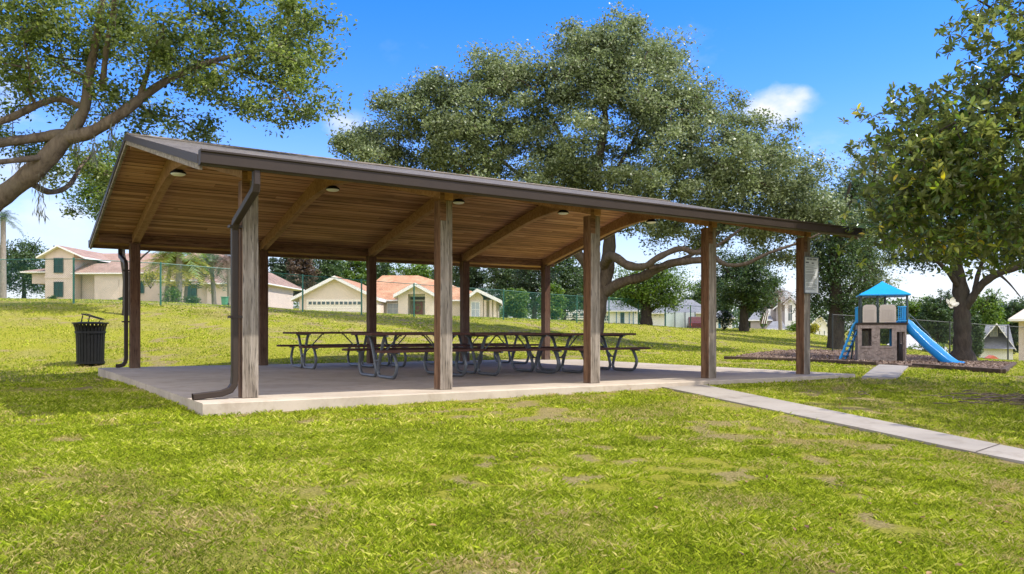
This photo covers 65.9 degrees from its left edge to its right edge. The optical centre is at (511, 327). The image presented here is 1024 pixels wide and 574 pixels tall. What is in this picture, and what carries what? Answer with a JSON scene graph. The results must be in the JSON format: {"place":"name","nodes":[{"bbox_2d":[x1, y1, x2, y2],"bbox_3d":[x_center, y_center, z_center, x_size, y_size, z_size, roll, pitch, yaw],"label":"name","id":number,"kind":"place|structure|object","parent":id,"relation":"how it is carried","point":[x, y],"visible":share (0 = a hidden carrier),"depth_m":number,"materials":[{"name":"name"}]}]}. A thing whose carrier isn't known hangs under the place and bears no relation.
{"place":"outdoors","nodes":[
{"label":"outdoors","id":0,"kind":"place"},
{"bbox_2d":[20,245,301,308],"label":"stucco house","id":1,"kind":"structure","parent":0,"point":[58,253],"depth_m":79.40,"materials":[{"name":"beige paint"}]},
{"bbox_2d":[54,258,62,272],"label":"window","id":2,"kind":"structure","parent":1,"relation":"in","point":[58,265],"depth_m":79.20,"materials":[{"name":"teal glass"}]},
{"bbox_2d":[54,282,62,296],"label":"window","id":3,"kind":"structure","parent":1,"relation":"in","point":[58,292],"depth_m":79.20,"materials":[{"name":"teal glass"}]},
{"bbox_2d":[187,282,196,296],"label":"window","id":4,"kind":"structure","parent":1,"relation":"in","point":[194,293],"depth_m":77.45,"materials":[{"name":"teal glass"}]},
{"bbox_2d":[0,298,1023,573],"bbox_3d":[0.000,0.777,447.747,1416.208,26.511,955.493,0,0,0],"label":"ground","id":5,"kind":"structure","parent":0,"point":[154,315],"depth_m":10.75,"materials":[{"name":"green plant"}]},
{"bbox_2d":[0,209,23,297],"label":"palm tree","id":6,"kind":"object","parent":5,"relation":"on","point":[4,219],"visible":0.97,"depth_m":59.86,"materials":[{"name":"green plant"}]},
{"bbox_2d":[6,234,53,298],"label":"tree","id":7,"kind":"object","parent":5,"relation":"on","point":[29,252],"visible":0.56,"depth_m":113.68,"materials":[{"name":"green plant"}]},
{"bbox_2d":[71,313,108,363],"bbox_3d":[-10.724,0.267,20.111,0.844,1.270,0.844,0,0,0],"label":"litter bin","id":8,"kind":"object","parent":5,"relation":"on","point":[90,344],"visible":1,"depth_m":19.85,"materials":[{"name":"black metal"}]},
{"bbox_2d":[60,136,149,315],"bbox_3d":[-13.444,-3.410,27.005,3.546,6.338,3.128,0,0,0],"label":"shade tree","id":9,"kind":"object","parent":5,"relation":"on","point":[85,190],"visible":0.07,"depth_m":26.62,"materials":[{"name":"green plant"}]},
{"bbox_2d":[140,268,166,288],"bbox_3d":[-26.460,-3.642,58.016,2.171,1.521,1.868,0,0,0],"label":"shrub","id":10,"kind":"object","parent":5,"relation":"on","point":[152,276],"visible":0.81,"depth_m":57.87,"materials":[{"name":"green plant"}]},
{"bbox_2d":[158,285,185,301],"bbox_3d":[-25.879,-2.441,59.969,2.175,1.647,2.078,0,0,0],"label":"shrub","id":11,"kind":"object","parent":5,"relation":"on","point":[177,293],"visible":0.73,"depth_m":59.92,"materials":[{"name":"green plant"}]},
{"bbox_2d":[140,252,209,300],"bbox_3d":[-26.668,-3.995,62.088,5.580,4.955,5.659,0,0,0],"label":"palm tree","id":12,"kind":"object","parent":5,"relation":"on","point":[170,269],"visible":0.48,"depth_m":61.23,"materials":[{"name":"green plant"}]},
{"bbox_2d":[0,0,357,221],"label":"oak tree","id":13,"kind":"object","parent":5,"relation":"on","point":[37,167],"visible":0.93,"depth_m":13.92,"materials":[{"name":"green plant"}]},
{"bbox_2d":[148,251,209,302],"bbox_3d":[-25.799,-4.324,61.101,4.866,5.711,4.451,0,0,0],"label":"palm tree","id":14,"kind":"object","parent":5,"relation":"on","point":[178,259],"visible":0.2,"depth_m":60.78,"materials":[{"name":"green plant"}]},
{"bbox_2d":[158,255,219,302],"bbox_3d":[-25.724,-3.597,62.964,4.208,4.250,5.010,0,0,24],"label":"palm tree","id":15,"kind":"object","parent":5,"relation":"on","point":[186,280],"visible":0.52,"depth_m":62.84,"materials":[{"name":"green plant"}]},
{"bbox_2d":[180,294,201,303],"bbox_3d":[-24.672,-2.093,60.890,1.552,1.068,1.466,0,0,0],"label":"shrub","id":16,"kind":"object","parent":5,"relation":"on","point":[192,300],"visible":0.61,"depth_m":60.73,"materials":[{"name":"green plant"}]},
{"bbox_2d":[182,254,230,304],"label":"palm tree","id":17,"kind":"object","parent":5,"relation":"on","point":[211,258],"visible":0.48,"depth_m":65.31,"materials":[{"name":"green plant"}]},
{"bbox_2d":[203,255,230,304],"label":"palm tree","id":18,"kind":"object","parent":5,"relation":"on","point":[226,265],"visible":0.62,"depth_m":63.80,"materials":[{"name":"green plant"}]},
{"bbox_2d":[221,297,228,304],"bbox_3d":[-17.073,-1.583,47.025,0.360,0.550,0.510,0,0,0],"label":"wheelie bin","id":19,"kind":"object","parent":5,"relation":"on","point":[225,300],"visible":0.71,"depth_m":46.80,"materials":[{"name":"green plastic"}]},
{"bbox_2d":[268,257,293,301],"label":"tree","id":20,"kind":"object","parent":5,"relation":"on","point":[277,267],"visible":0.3,"depth_m":99.25,"materials":[{"name":"green plant"}]},
{"bbox_2d":[285,258,321,302],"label":"tree","id":21,"kind":"object","parent":5,"relation":"on","point":[299,266],"visible":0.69,"depth_m":95.20,"materials":[{"name":"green plant"}]},
{"bbox_2d":[310,259,346,283],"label":"tree","id":22,"kind":"object","parent":5,"relation":"on","point":[329,268],"visible":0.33,"depth_m":103.80,"materials":[{"name":"green plant"}]},
{"bbox_2d":[0,257,700,327],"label":"chain link fence","id":23,"kind":"object","parent":5,"relation":"on","point":[302,290],"visible":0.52,"depth_m":34.69,"materials":[{"name":"grey metal"}]},
{"bbox_2d":[338,261,365,284],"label":"tree","id":24,"kind":"object","parent":5,"relation":"on","point":[358,271],"visible":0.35,"depth_m":108.83,"materials":[{"name":"green plant"}]},
{"bbox_2d":[365,262,398,281],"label":"tree","id":25,"kind":"object","parent":5,"relation":"on","point":[382,268],"visible":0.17,"depth_m":123.35,"materials":[{"name":"green plant"}]},
{"bbox_2d":[290,275,502,317],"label":"stucco house","id":26,"kind":"structure","parent":5,"relation":"on","point":[411,279],"depth_m":66.90,"materials":[{"name":"paint"}]},
{"bbox_2d":[307,300,360,311],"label":"garage door","id":27,"kind":"structure","parent":26,"relation":"in","point":[312,302],"depth_m":65.41,"materials":[{"name":"paint"}]},
{"bbox_2d":[387,303,397,313],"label":"window","id":28,"kind":"structure","parent":26,"relation":"in","point":[393,306],"depth_m":69.17,"materials":[{"name":"grey glass"}]},
{"bbox_2d":[415,301,422,314],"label":"front door","id":29,"kind":"structure","parent":26,"relation":"in","point":[417,302],"depth_m":69.12,"materials":[{"name":"red paint"}]},
{"bbox_2d":[471,302,479,316],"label":"window","id":30,"kind":"structure","parent":26,"relation":"in","point":[474,311],"depth_m":67.35,"materials":[{"name":"white glass"}]},
{"bbox_2d":[387,263,432,279],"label":"tree","id":31,"kind":"object","parent":5,"relation":"on","point":[420,270],"visible":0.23,"depth_m":118.54,"materials":[{"name":"green plant"}]},
{"bbox_2d":[429,265,473,285],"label":"tree","id":32,"kind":"object","parent":5,"relation":"on","point":[432,276],"visible":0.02,"depth_m":111.42,"materials":[{"name":"green plant"}]},
{"bbox_2d":[452,266,494,295],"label":"tree","id":33,"kind":"object","parent":5,"relation":"on","point":[477,275],"visible":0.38,"depth_m":87.09,"materials":[{"name":"green plant"}]},
{"bbox_2d":[98,359,854,415],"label":"concrete slab","id":34,"kind":"structure","parent":5,"relation":"on","point":[286,387],"depth_m":13.07,"materials":[{"name":"grey concrete"}]},
{"bbox_2d":[277,332,389,369],"bbox_3d":[-3.980,0.483,17.570,1.970,0.796,1.762,0,0,-34],"label":"picnic table","id":35,"kind":"object","parent":34,"relation":"on","point":[313,346],"visible":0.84,"depth_m":17.27,"materials":[{"name":"brown wood"}]},
{"bbox_2d":[342,332,482,378],"bbox_3d":[-1.819,0.483,14.348,1.970,0.796,1.762,0,0,-34],"label":"picnic table","id":36,"kind":"object","parent":34,"relation":"on","point":[381,350],"visible":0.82,"depth_m":14.05,"materials":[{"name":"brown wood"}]},
{"bbox_2d":[366,332,469,366],"bbox_3d":[-2.272,0.495,18.740,1.970,0.796,1.762,0,0,-34],"label":"picnic table","id":37,"kind":"object","parent":34,"relation":"on","point":[390,357],"visible":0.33,"depth_m":18.38,"materials":[{"name":"brown wood"}]},
{"bbox_2d":[88,133,864,399],"bbox_3d":[-1.245,-1.140,16.370,12.272,4.125,10.804,0,0,-34],"label":"picnic shelter","id":38,"kind":"object","parent":34,"relation":"on","point":[250,211],"visible":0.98,"depth_m":15.79,"materials":[{"name":"brown wood"}]},
{"bbox_2d":[170,169,185,175],"bbox_3d":[-5.662,-2.627,13.409,0.264,0.097,0.264,0,0,-34],"label":"ceiling lamp","id":39,"kind":"object","parent":38,"relation":"attached to","point":[176,172],"visible":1,"depth_m":13.33,"materials":[{"name":"beige glass"}]},
{"bbox_2d":[326,186,339,191],"bbox_3d":[-3.386,-2.627,14.935,0.264,0.097,0.264,0,0,-34],"label":"ceiling lamp","id":40,"kind":"object","parent":38,"relation":"attached to","point":[332,188],"visible":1,"depth_m":14.85,"materials":[{"name":"beige glass"}]},
{"bbox_2d":[452,199,464,203],"bbox_3d":[-1.111,-2.627,16.460,0.264,0.097,0.264,0,0,-34],"label":"ceiling lamp","id":41,"kind":"object","parent":38,"relation":"attached to","point":[458,201],"visible":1,"depth_m":16.37,"materials":[{"name":"white metal"}]},
{"bbox_2d":[557,210,568,214],"bbox_3d":[1.165,-2.627,17.987,0.264,0.097,0.264,0,0,-34],"label":"ceiling lamp","id":42,"kind":"object","parent":38,"relation":"attached to","point":[562,212],"visible":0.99,"depth_m":17.90,"materials":[{"name":"black metal"}]},
{"bbox_2d":[646,219,656,223],"bbox_3d":[3.441,-2.627,19.513,0.264,0.097,0.264,0,0,-34],"label":"ceiling lamp","id":43,"kind":"object","parent":38,"relation":"attached to","point":[650,221],"visible":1,"depth_m":19.43,"materials":[{"name":"beige glass"}]},
{"bbox_2d":[804,256,818,293],"bbox_3d":[5.990,-1.055,15.819,0.464,0.734,0.022,0,0,-34],"label":"notice board","id":44,"kind":"object","parent":38,"relation":"attached to","point":[811,275],"visible":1,"depth_m":15.81,"materials":[{"name":"white paper"}]},
{"bbox_2d":[452,332,538,364],"bbox_3d":[-0.592,0.507,19.807,1.970,0.796,1.762,0,0,-33],"label":"picnic table","id":45,"kind":"object","parent":34,"relation":"on","point":[496,345],"visible":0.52,"depth_m":19.59,"materials":[{"name":"brown wood"}]},
{"bbox_2d":[452,333,573,375],"bbox_3d":[-0.111,0.495,15.518,1.970,0.796,1.762,0,0,-34],"label":"picnic table","id":46,"kind":"object","parent":34,"relation":"on","point":[498,350],"visible":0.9,"depth_m":15.28,"materials":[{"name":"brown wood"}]},
{"bbox_2d":[530,333,650,372],"bbox_3d":[1.569,0.507,16.584,1.970,0.796,1.762,0,0,-33],"label":"picnic table","id":47,"kind":"object","parent":34,"relation":"on","point":[603,347],"visible":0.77,"depth_m":16.37,"materials":[{"name":"brown wood"}]},
{"bbox_2d":[482,268,518,317],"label":"tree","id":48,"kind":"object","parent":5,"relation":"on","point":[501,279],"visible":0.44,"depth_m":78.74,"materials":[{"name":"green plant"}]},
{"bbox_2d":[500,287,530,317],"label":"tree","id":49,"kind":"object","parent":5,"relation":"on","point":[524,311],"visible":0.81,"depth_m":69.52,"materials":[{"name":"green plant"}]},
{"bbox_2d":[8,292,1023,340],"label":"woods","id":50,"kind":"object","parent":5,"relation":"on","point":[736,320],"depth_m":161.50,"materials":[{"name":"green plant"}]},
{"bbox_2d":[510,269,564,318],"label":"tree","id":51,"kind":"object","parent":5,"relation":"on","point":[528,280],"visible":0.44,"depth_m":75.42,"materials":[{"name":"green plant"}]},
{"bbox_2d":[537,282,568,319],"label":"tree","id":52,"kind":"object","parent":5,"relation":"on","point":[555,289],"visible":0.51,"depth_m":71.39,"materials":[{"name":"green plant"}]},
{"bbox_2d":[550,256,582,319],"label":"tree","id":53,"kind":"object","parent":5,"relation":"on","point":[569,273],"visible":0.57,"depth_m":81.10,"materials":[{"name":"green plant"}]},
{"bbox_2d":[558,310,582,320],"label":"camper trailer","id":54,"kind":"object","parent":5,"relation":"on","point":[574,315],"visible":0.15,"depth_m":88.89,"materials":[{"name":"white metal"}]},
{"bbox_2d":[568,266,582,309],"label":"tree","id":55,"kind":"object","parent":5,"relation":"on","point":[581,292],"visible":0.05,"depth_m":94.37,"materials":[{"name":"green plant"}]},
{"bbox_2d":[325,0,868,342],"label":"live oak tree","id":56,"kind":"object","parent":5,"relation":"on","point":[588,71],"visible":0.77,"depth_m":32.52,"materials":[{"name":"green plant"}]},
{"bbox_2d":[604,300,639,323],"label":"workshop","id":57,"kind":"structure","parent":5,"relation":"on","point":[626,313],"depth_m":87.93,"materials":[{"name":"beige paint"}]},
{"bbox_2d":[611,277,640,322],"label":"tree","id":58,"kind":"object","parent":5,"relation":"on","point":[631,303],"visible":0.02,"depth_m":118.70,"materials":[{"name":"green plant"}]},
{"bbox_2d":[607,259,700,324],"bbox_3d":[9.182,-2.325,52.058,7.269,4.682,5.225,0,0,0],"label":"round tree","id":59,"kind":"object","parent":5,"relation":"on","point":[653,290],"visible":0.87,"depth_m":51.45,"materials":[{"name":"green plant"}]},
{"bbox_2d":[652,300,700,325],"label":"ranch house","id":60,"kind":"structure","parent":5,"relation":"on","point":[660,319],"depth_m":87.46,"materials":[{"name":"grey paint"}]},
{"bbox_2d":[664,312,695,327],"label":"board fence","id":61,"kind":"object","parent":5,"relation":"on","point":[680,323],"visible":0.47,"depth_m":82.00,"materials":[{"name":"white wood"}]},
{"bbox_2d":[687,317,700,327],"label":"pickup truck","id":62,"kind":"object","parent":5,"relation":"on","point":[693,322],"visible":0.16,"depth_m":79.25,"materials":[{"name":"red paint"}]},
{"bbox_2d":[679,279,737,312],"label":"tree","id":63,"kind":"object","parent":5,"relation":"on","point":[697,297],"visible":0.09,"depth_m":117.09,"materials":[{"name":"green plant"}]},
{"bbox_2d":[716,311,734,327],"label":"cottage","id":64,"kind":"structure","parent":5,"relation":"on","point":[718,325],"depth_m":84.02,"materials":[{"name":"white paint"}]},
{"bbox_2d":[716,306,735,329],"bbox_3d":[14.970,-0.775,55.919,1.793,1.952,1.680,0,0,-16],"label":"shrub","id":65,"kind":"object","parent":5,"relation":"on","point":[724,317],"visible":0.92,"depth_m":55.78,"materials":[{"name":"green plant"}]},
{"bbox_2d":[724,356,757,359],"bbox_3d":[7.329,0.966,25.342,1.058,0.117,0.120,0,0,28],"label":"landscape timber","id":66,"kind":"object","parent":5,"relation":"on","point":[740,357],"visible":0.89,"depth_m":25.29,"materials":[{"name":"brown wood"}]},
{"bbox_2d":[700,244,788,331],"bbox_3d":[16.373,-2.640,54.787,6.038,6.140,6.251,0,0,0],"label":"shade tree","id":67,"kind":"object","parent":5,"relation":"on","point":[751,293],"visible":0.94,"depth_m":54.21,"materials":[{"name":"green plant"}]},
{"bbox_2d":[737,294,777,327],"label":"tree","id":68,"kind":"object","parent":5,"relation":"on","point":[749,316],"visible":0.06,"depth_m":124.04,"materials":[{"name":"green plant"}]},
{"bbox_2d":[759,315,767,328],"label":"shrub","id":69,"kind":"object","parent":5,"relation":"on","point":[761,324],"visible":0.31,"depth_m":69.89,"materials":[{"name":"green plant"}]},
{"bbox_2d":[761,313,768,325],"bbox_3d":[19.811,-0.507,62.000,0.650,1.454,0.030,0,0,0],"label":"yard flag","id":70,"kind":"object","parent":5,"relation":"on","point":[763,321],"visible":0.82,"depth_m":61.99,"materials":[{"name":"white fabric"}]},
{"bbox_2d":[748,296,795,329],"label":"tall house","id":71,"kind":"structure","parent":5,"relation":"on","point":[788,317],"depth_m":91.90,"materials":[{"name":"grey paint"}]},
{"bbox_2d":[788,304,792,320],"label":"window","id":72,"kind":"structure","parent":71,"relation":"in","point":[790,316],"depth_m":91.16,"materials":[{"name":"white glass"}]},
{"bbox_2d":[758,357,787,360],"bbox_3d":[8.248,0.983,24.972,0.889,0.114,0.120,0,0,16],"label":"landscape timber","id":73,"kind":"object","parent":5,"relation":"on","point":[771,358],"visible":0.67,"depth_m":24.94,"materials":[{"name":"brown wood"}]},
{"bbox_2d":[761,287,795,329],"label":"palm tree","id":74,"kind":"object","parent":5,"relation":"on","point":[779,303],"visible":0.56,"depth_m":79.82,"materials":[{"name":"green plant"}]},
{"bbox_2d":[785,321,795,331],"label":"shrub","id":75,"kind":"object","parent":5,"relation":"on","point":[792,327],"visible":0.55,"depth_m":65.83,"materials":[{"name":"green plant"}]},
{"bbox_2d":[788,358,819,362],"bbox_3d":[8.921,0.985,24.158,0.120,0.111,1.451,0,0,-18],"label":"landscape timber","id":76,"kind":"object","parent":5,"relation":"on","point":[811,360],"visible":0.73,"depth_m":23.78,"materials":[{"name":"brown wood"}]},
{"bbox_2d":[810,322,820,333],"bbox_3d":[23.575,0.101,62.059,1.495,1.084,1.386,0,0,23],"label":"shrub","id":77,"kind":"object","parent":5,"relation":"on","point":[814,327],"visible":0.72,"depth_m":61.76,"materials":[{"name":"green plant"}]},
{"bbox_2d":[812,315,827,335],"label":"garden house","id":78,"kind":"structure","parent":5,"relation":"on","point":[823,328],"depth_m":79.89,"materials":[{"name":"beige paint"}]},
{"bbox_2d":[819,359,848,363],"bbox_3d":[9.309,0.972,22.801,0.120,0.114,1.363,0,0,-12],"label":"landscape timber","id":79,"kind":"object","parent":5,"relation":"on","point":[835,361],"visible":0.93,"depth_m":22.67,"materials":[{"name":"brown wood"}]},
{"bbox_2d":[789,166,890,349],"bbox_3d":[18.304,-3.851,44.184,5.546,10.426,5.444,0,0,0],"label":"shade tree","id":80,"kind":"object","parent":5,"relation":"on","point":[833,271],"visible":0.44,"depth_m":43.52,"materials":[{"name":"green plant"}]},
{"bbox_2d":[662,385,1023,463],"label":"walkway","id":81,"kind":"structure","parent":5,"relation":"on","point":[954,442],"depth_m":9.01,"materials":[{"name":"concrete"}]},
{"bbox_2d":[849,361,878,364],"bbox_3d":[9.683,0.964,21.765,0.120,0.102,0.851,0,0,-30],"label":"landscape timber","id":82,"kind":"object","parent":5,"relation":"on","point":[864,362],"visible":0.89,"depth_m":21.68,"materials":[{"name":"brown wood"}]},
{"bbox_2d":[849,260,888,331],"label":"tree","id":83,"kind":"object","parent":5,"relation":"on","point":[862,291],"visible":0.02,"depth_m":89.41,"materials":[{"name":"green plant"}]},
{"bbox_2d":[835,125,906,345],"bbox_3d":[21.799,-5.388,48.104,4.832,13.548,4.934,0,0,0],"label":"shade tree","id":84,"kind":"object","parent":5,"relation":"on","point":[865,206],"visible":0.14,"depth_m":47.69,"materials":[{"name":"green plant"}]},
{"bbox_2d":[731,349,1011,372],"bbox_3d":[14.766,1.262,31.459,8.998,0.643,26.045,0,0,34],"label":"mulch bed","id":85,"kind":"object","parent":5,"relation":"on","point":[793,352],"visible":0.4,"depth_m":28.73,"materials":[{"name":"brown wood"}]},
{"bbox_2d":[839,281,964,362],"bbox_3d":[12.943,-0.120,26.305,3.713,2.896,2.038,0,0,30],"label":"playhouse slide","id":86,"kind":"object","parent":85,"relation":"on","point":[896,347],"visible":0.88,"depth_m":25.93,"materials":[{"name":"blue plastic"}]},
{"bbox_2d":[862,364,907,379],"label":"playground path","id":87,"kind":"structure","parent":5,"relation":"on","point":[884,372],"depth_m":17.17,"materials":[{"name":"concrete"}]},
{"bbox_2d":[880,300,914,343],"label":"tree","id":88,"kind":"object","parent":5,"relation":"on","point":[883,337],"visible":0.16,"depth_m":109.22,"materials":[{"name":"green plant"}]},
{"bbox_2d":[903,294,931,334],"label":"tree","id":89,"kind":"object","parent":5,"relation":"on","point":[914,309],"visible":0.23,"depth_m":124.01,"materials":[{"name":"green plant"}]},
{"bbox_2d":[888,335,947,350],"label":"house","id":90,"kind":"structure","parent":5,"relation":"on","point":[912,339],"depth_m":77.01,"materials":[{"name":"white paint"}]},
{"bbox_2d":[824,0,1023,307],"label":"magnolia tree","id":91,"kind":"object","parent":5,"relation":"on","point":[949,163],"visible":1,"depth_m":13.55,"materials":[{"name":"green plant"}]},
{"bbox_2d":[832,314,1023,360],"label":"chain link fence","id":92,"kind":"object","parent":5,"relation":"on","point":[950,332],"visible":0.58,"depth_m":37.99,"materials":[{"name":"grey metal"}]},
{"bbox_2d":[908,342,952,350],"bbox_3d":[26.580,1.243,50.038,2.530,0.744,2.136,0,0,-15],"label":"shrub","id":93,"kind":"object","parent":5,"relation":"on","point":[938,343],"visible":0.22,"depth_m":49.87,"materials":[{"name":"green plant"}]},
{"bbox_2d":[913,289,953,343],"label":"tree","id":94,"kind":"object","parent":5,"relation":"on","point":[933,310],"visible":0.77,"depth_m":119.19,"materials":[{"name":"green plant"}]},
{"bbox_2d":[912,363,956,369],"bbox_3d":[10.613,0.968,19.865,0.120,0.102,1.509,0,0,-11],"label":"landscape timber","id":95,"kind":"object","parent":5,"relation":"on","point":[942,366],"visible":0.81,"depth_m":19.64,"materials":[{"name":"brown wood"}]},
{"bbox_2d":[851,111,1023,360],"bbox_3d":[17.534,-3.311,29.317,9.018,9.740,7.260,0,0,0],"label":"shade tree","id":96,"kind":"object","parent":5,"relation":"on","point":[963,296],"visible":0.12,"depth_m":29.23,"materials":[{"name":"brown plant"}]},
{"bbox_2d":[942,306,953,345],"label":"tree","id":97,"kind":"object","parent":5,"relation":"on","point":[952,309],"visible":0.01,"depth_m":129.42,"materials":[{"name":"green plant"}]},
{"bbox_2d":[971,314,985,356],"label":"tree","id":98,"kind":"object","parent":5,"relation":"on","point":[976,320],"visible":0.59,"depth_m":79.44,"materials":[{"name":"green plant"}]},
{"bbox_2d":[957,366,1002,372],"bbox_3d":[10.963,0.975,18.532,0.120,0.109,1.230,0,0,-16],"label":"landscape timber","id":99,"kind":"object","parent":5,"relation":"on","point":[989,370],"visible":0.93,"depth_m":18.44,"materials":[{"name":"brown wood"}]},
{"bbox_2d":[970,288,1009,330],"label":"tree","id":100,"kind":"object","parent":5,"relation":"on","point":[986,307],"visible":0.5,"depth_m":98.97,"materials":[{"name":"green plant"}]},
{"bbox_2d":[979,323,1015,359],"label":"steep roof house","id":101,"kind":"structure","parent":5,"relation":"on","point":[995,338],"depth_m":85.15,"materials":[{"name":"beige paint"}]},
{"bbox_2d":[990,326,997,335],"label":"dormer window","id":102,"kind":"structure","parent":101,"relation":"in","point":[995,328],"depth_m":86.23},
{"bbox_2d":[994,299,1023,353],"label":"tree","id":103,"kind":"object","parent":5,"relation":"on","point":[1009,312],"visible":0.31,"depth_m":108.99,"materials":[{"name":"green plant"}]},
{"bbox_2d":[1001,362,1016,372],"bbox_3d":[13.813,1.073,21.937,0.120,0.287,9.612,0,0,34],"label":"landscape timber","id":104,"kind":"object","parent":5,"relation":"on","point":[1008,367],"visible":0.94,"depth_m":20.11,"materials":[{"name":"wood"}]},
{"bbox_2d":[1008,309,1023,360],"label":"tan house","id":105,"kind":"structure","parent":5,"relation":"on","point":[1018,317],"depth_m":46.48,"materials":[{"name":"beige paint"}]},
{"bbox_2d":[1016,296,1023,342],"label":"tree","id":106,"kind":"object","parent":5,"relation":"on","point":[1021,306],"visible":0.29,"depth_m":105.49,"materials":[{"name":"green plant"}]},
{"bbox_2d":[0,0,1023,329],"label":"sky","id":107,"kind":"structure","parent":0,"point":[818,60],"materials":[{"name":"blue"}]},
{"bbox_2d":[14,325,1023,573],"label":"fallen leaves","id":108,"kind":"object","parent":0,"point":[660,497],"depth_m":11.16,"materials":[{"name":"plant"}]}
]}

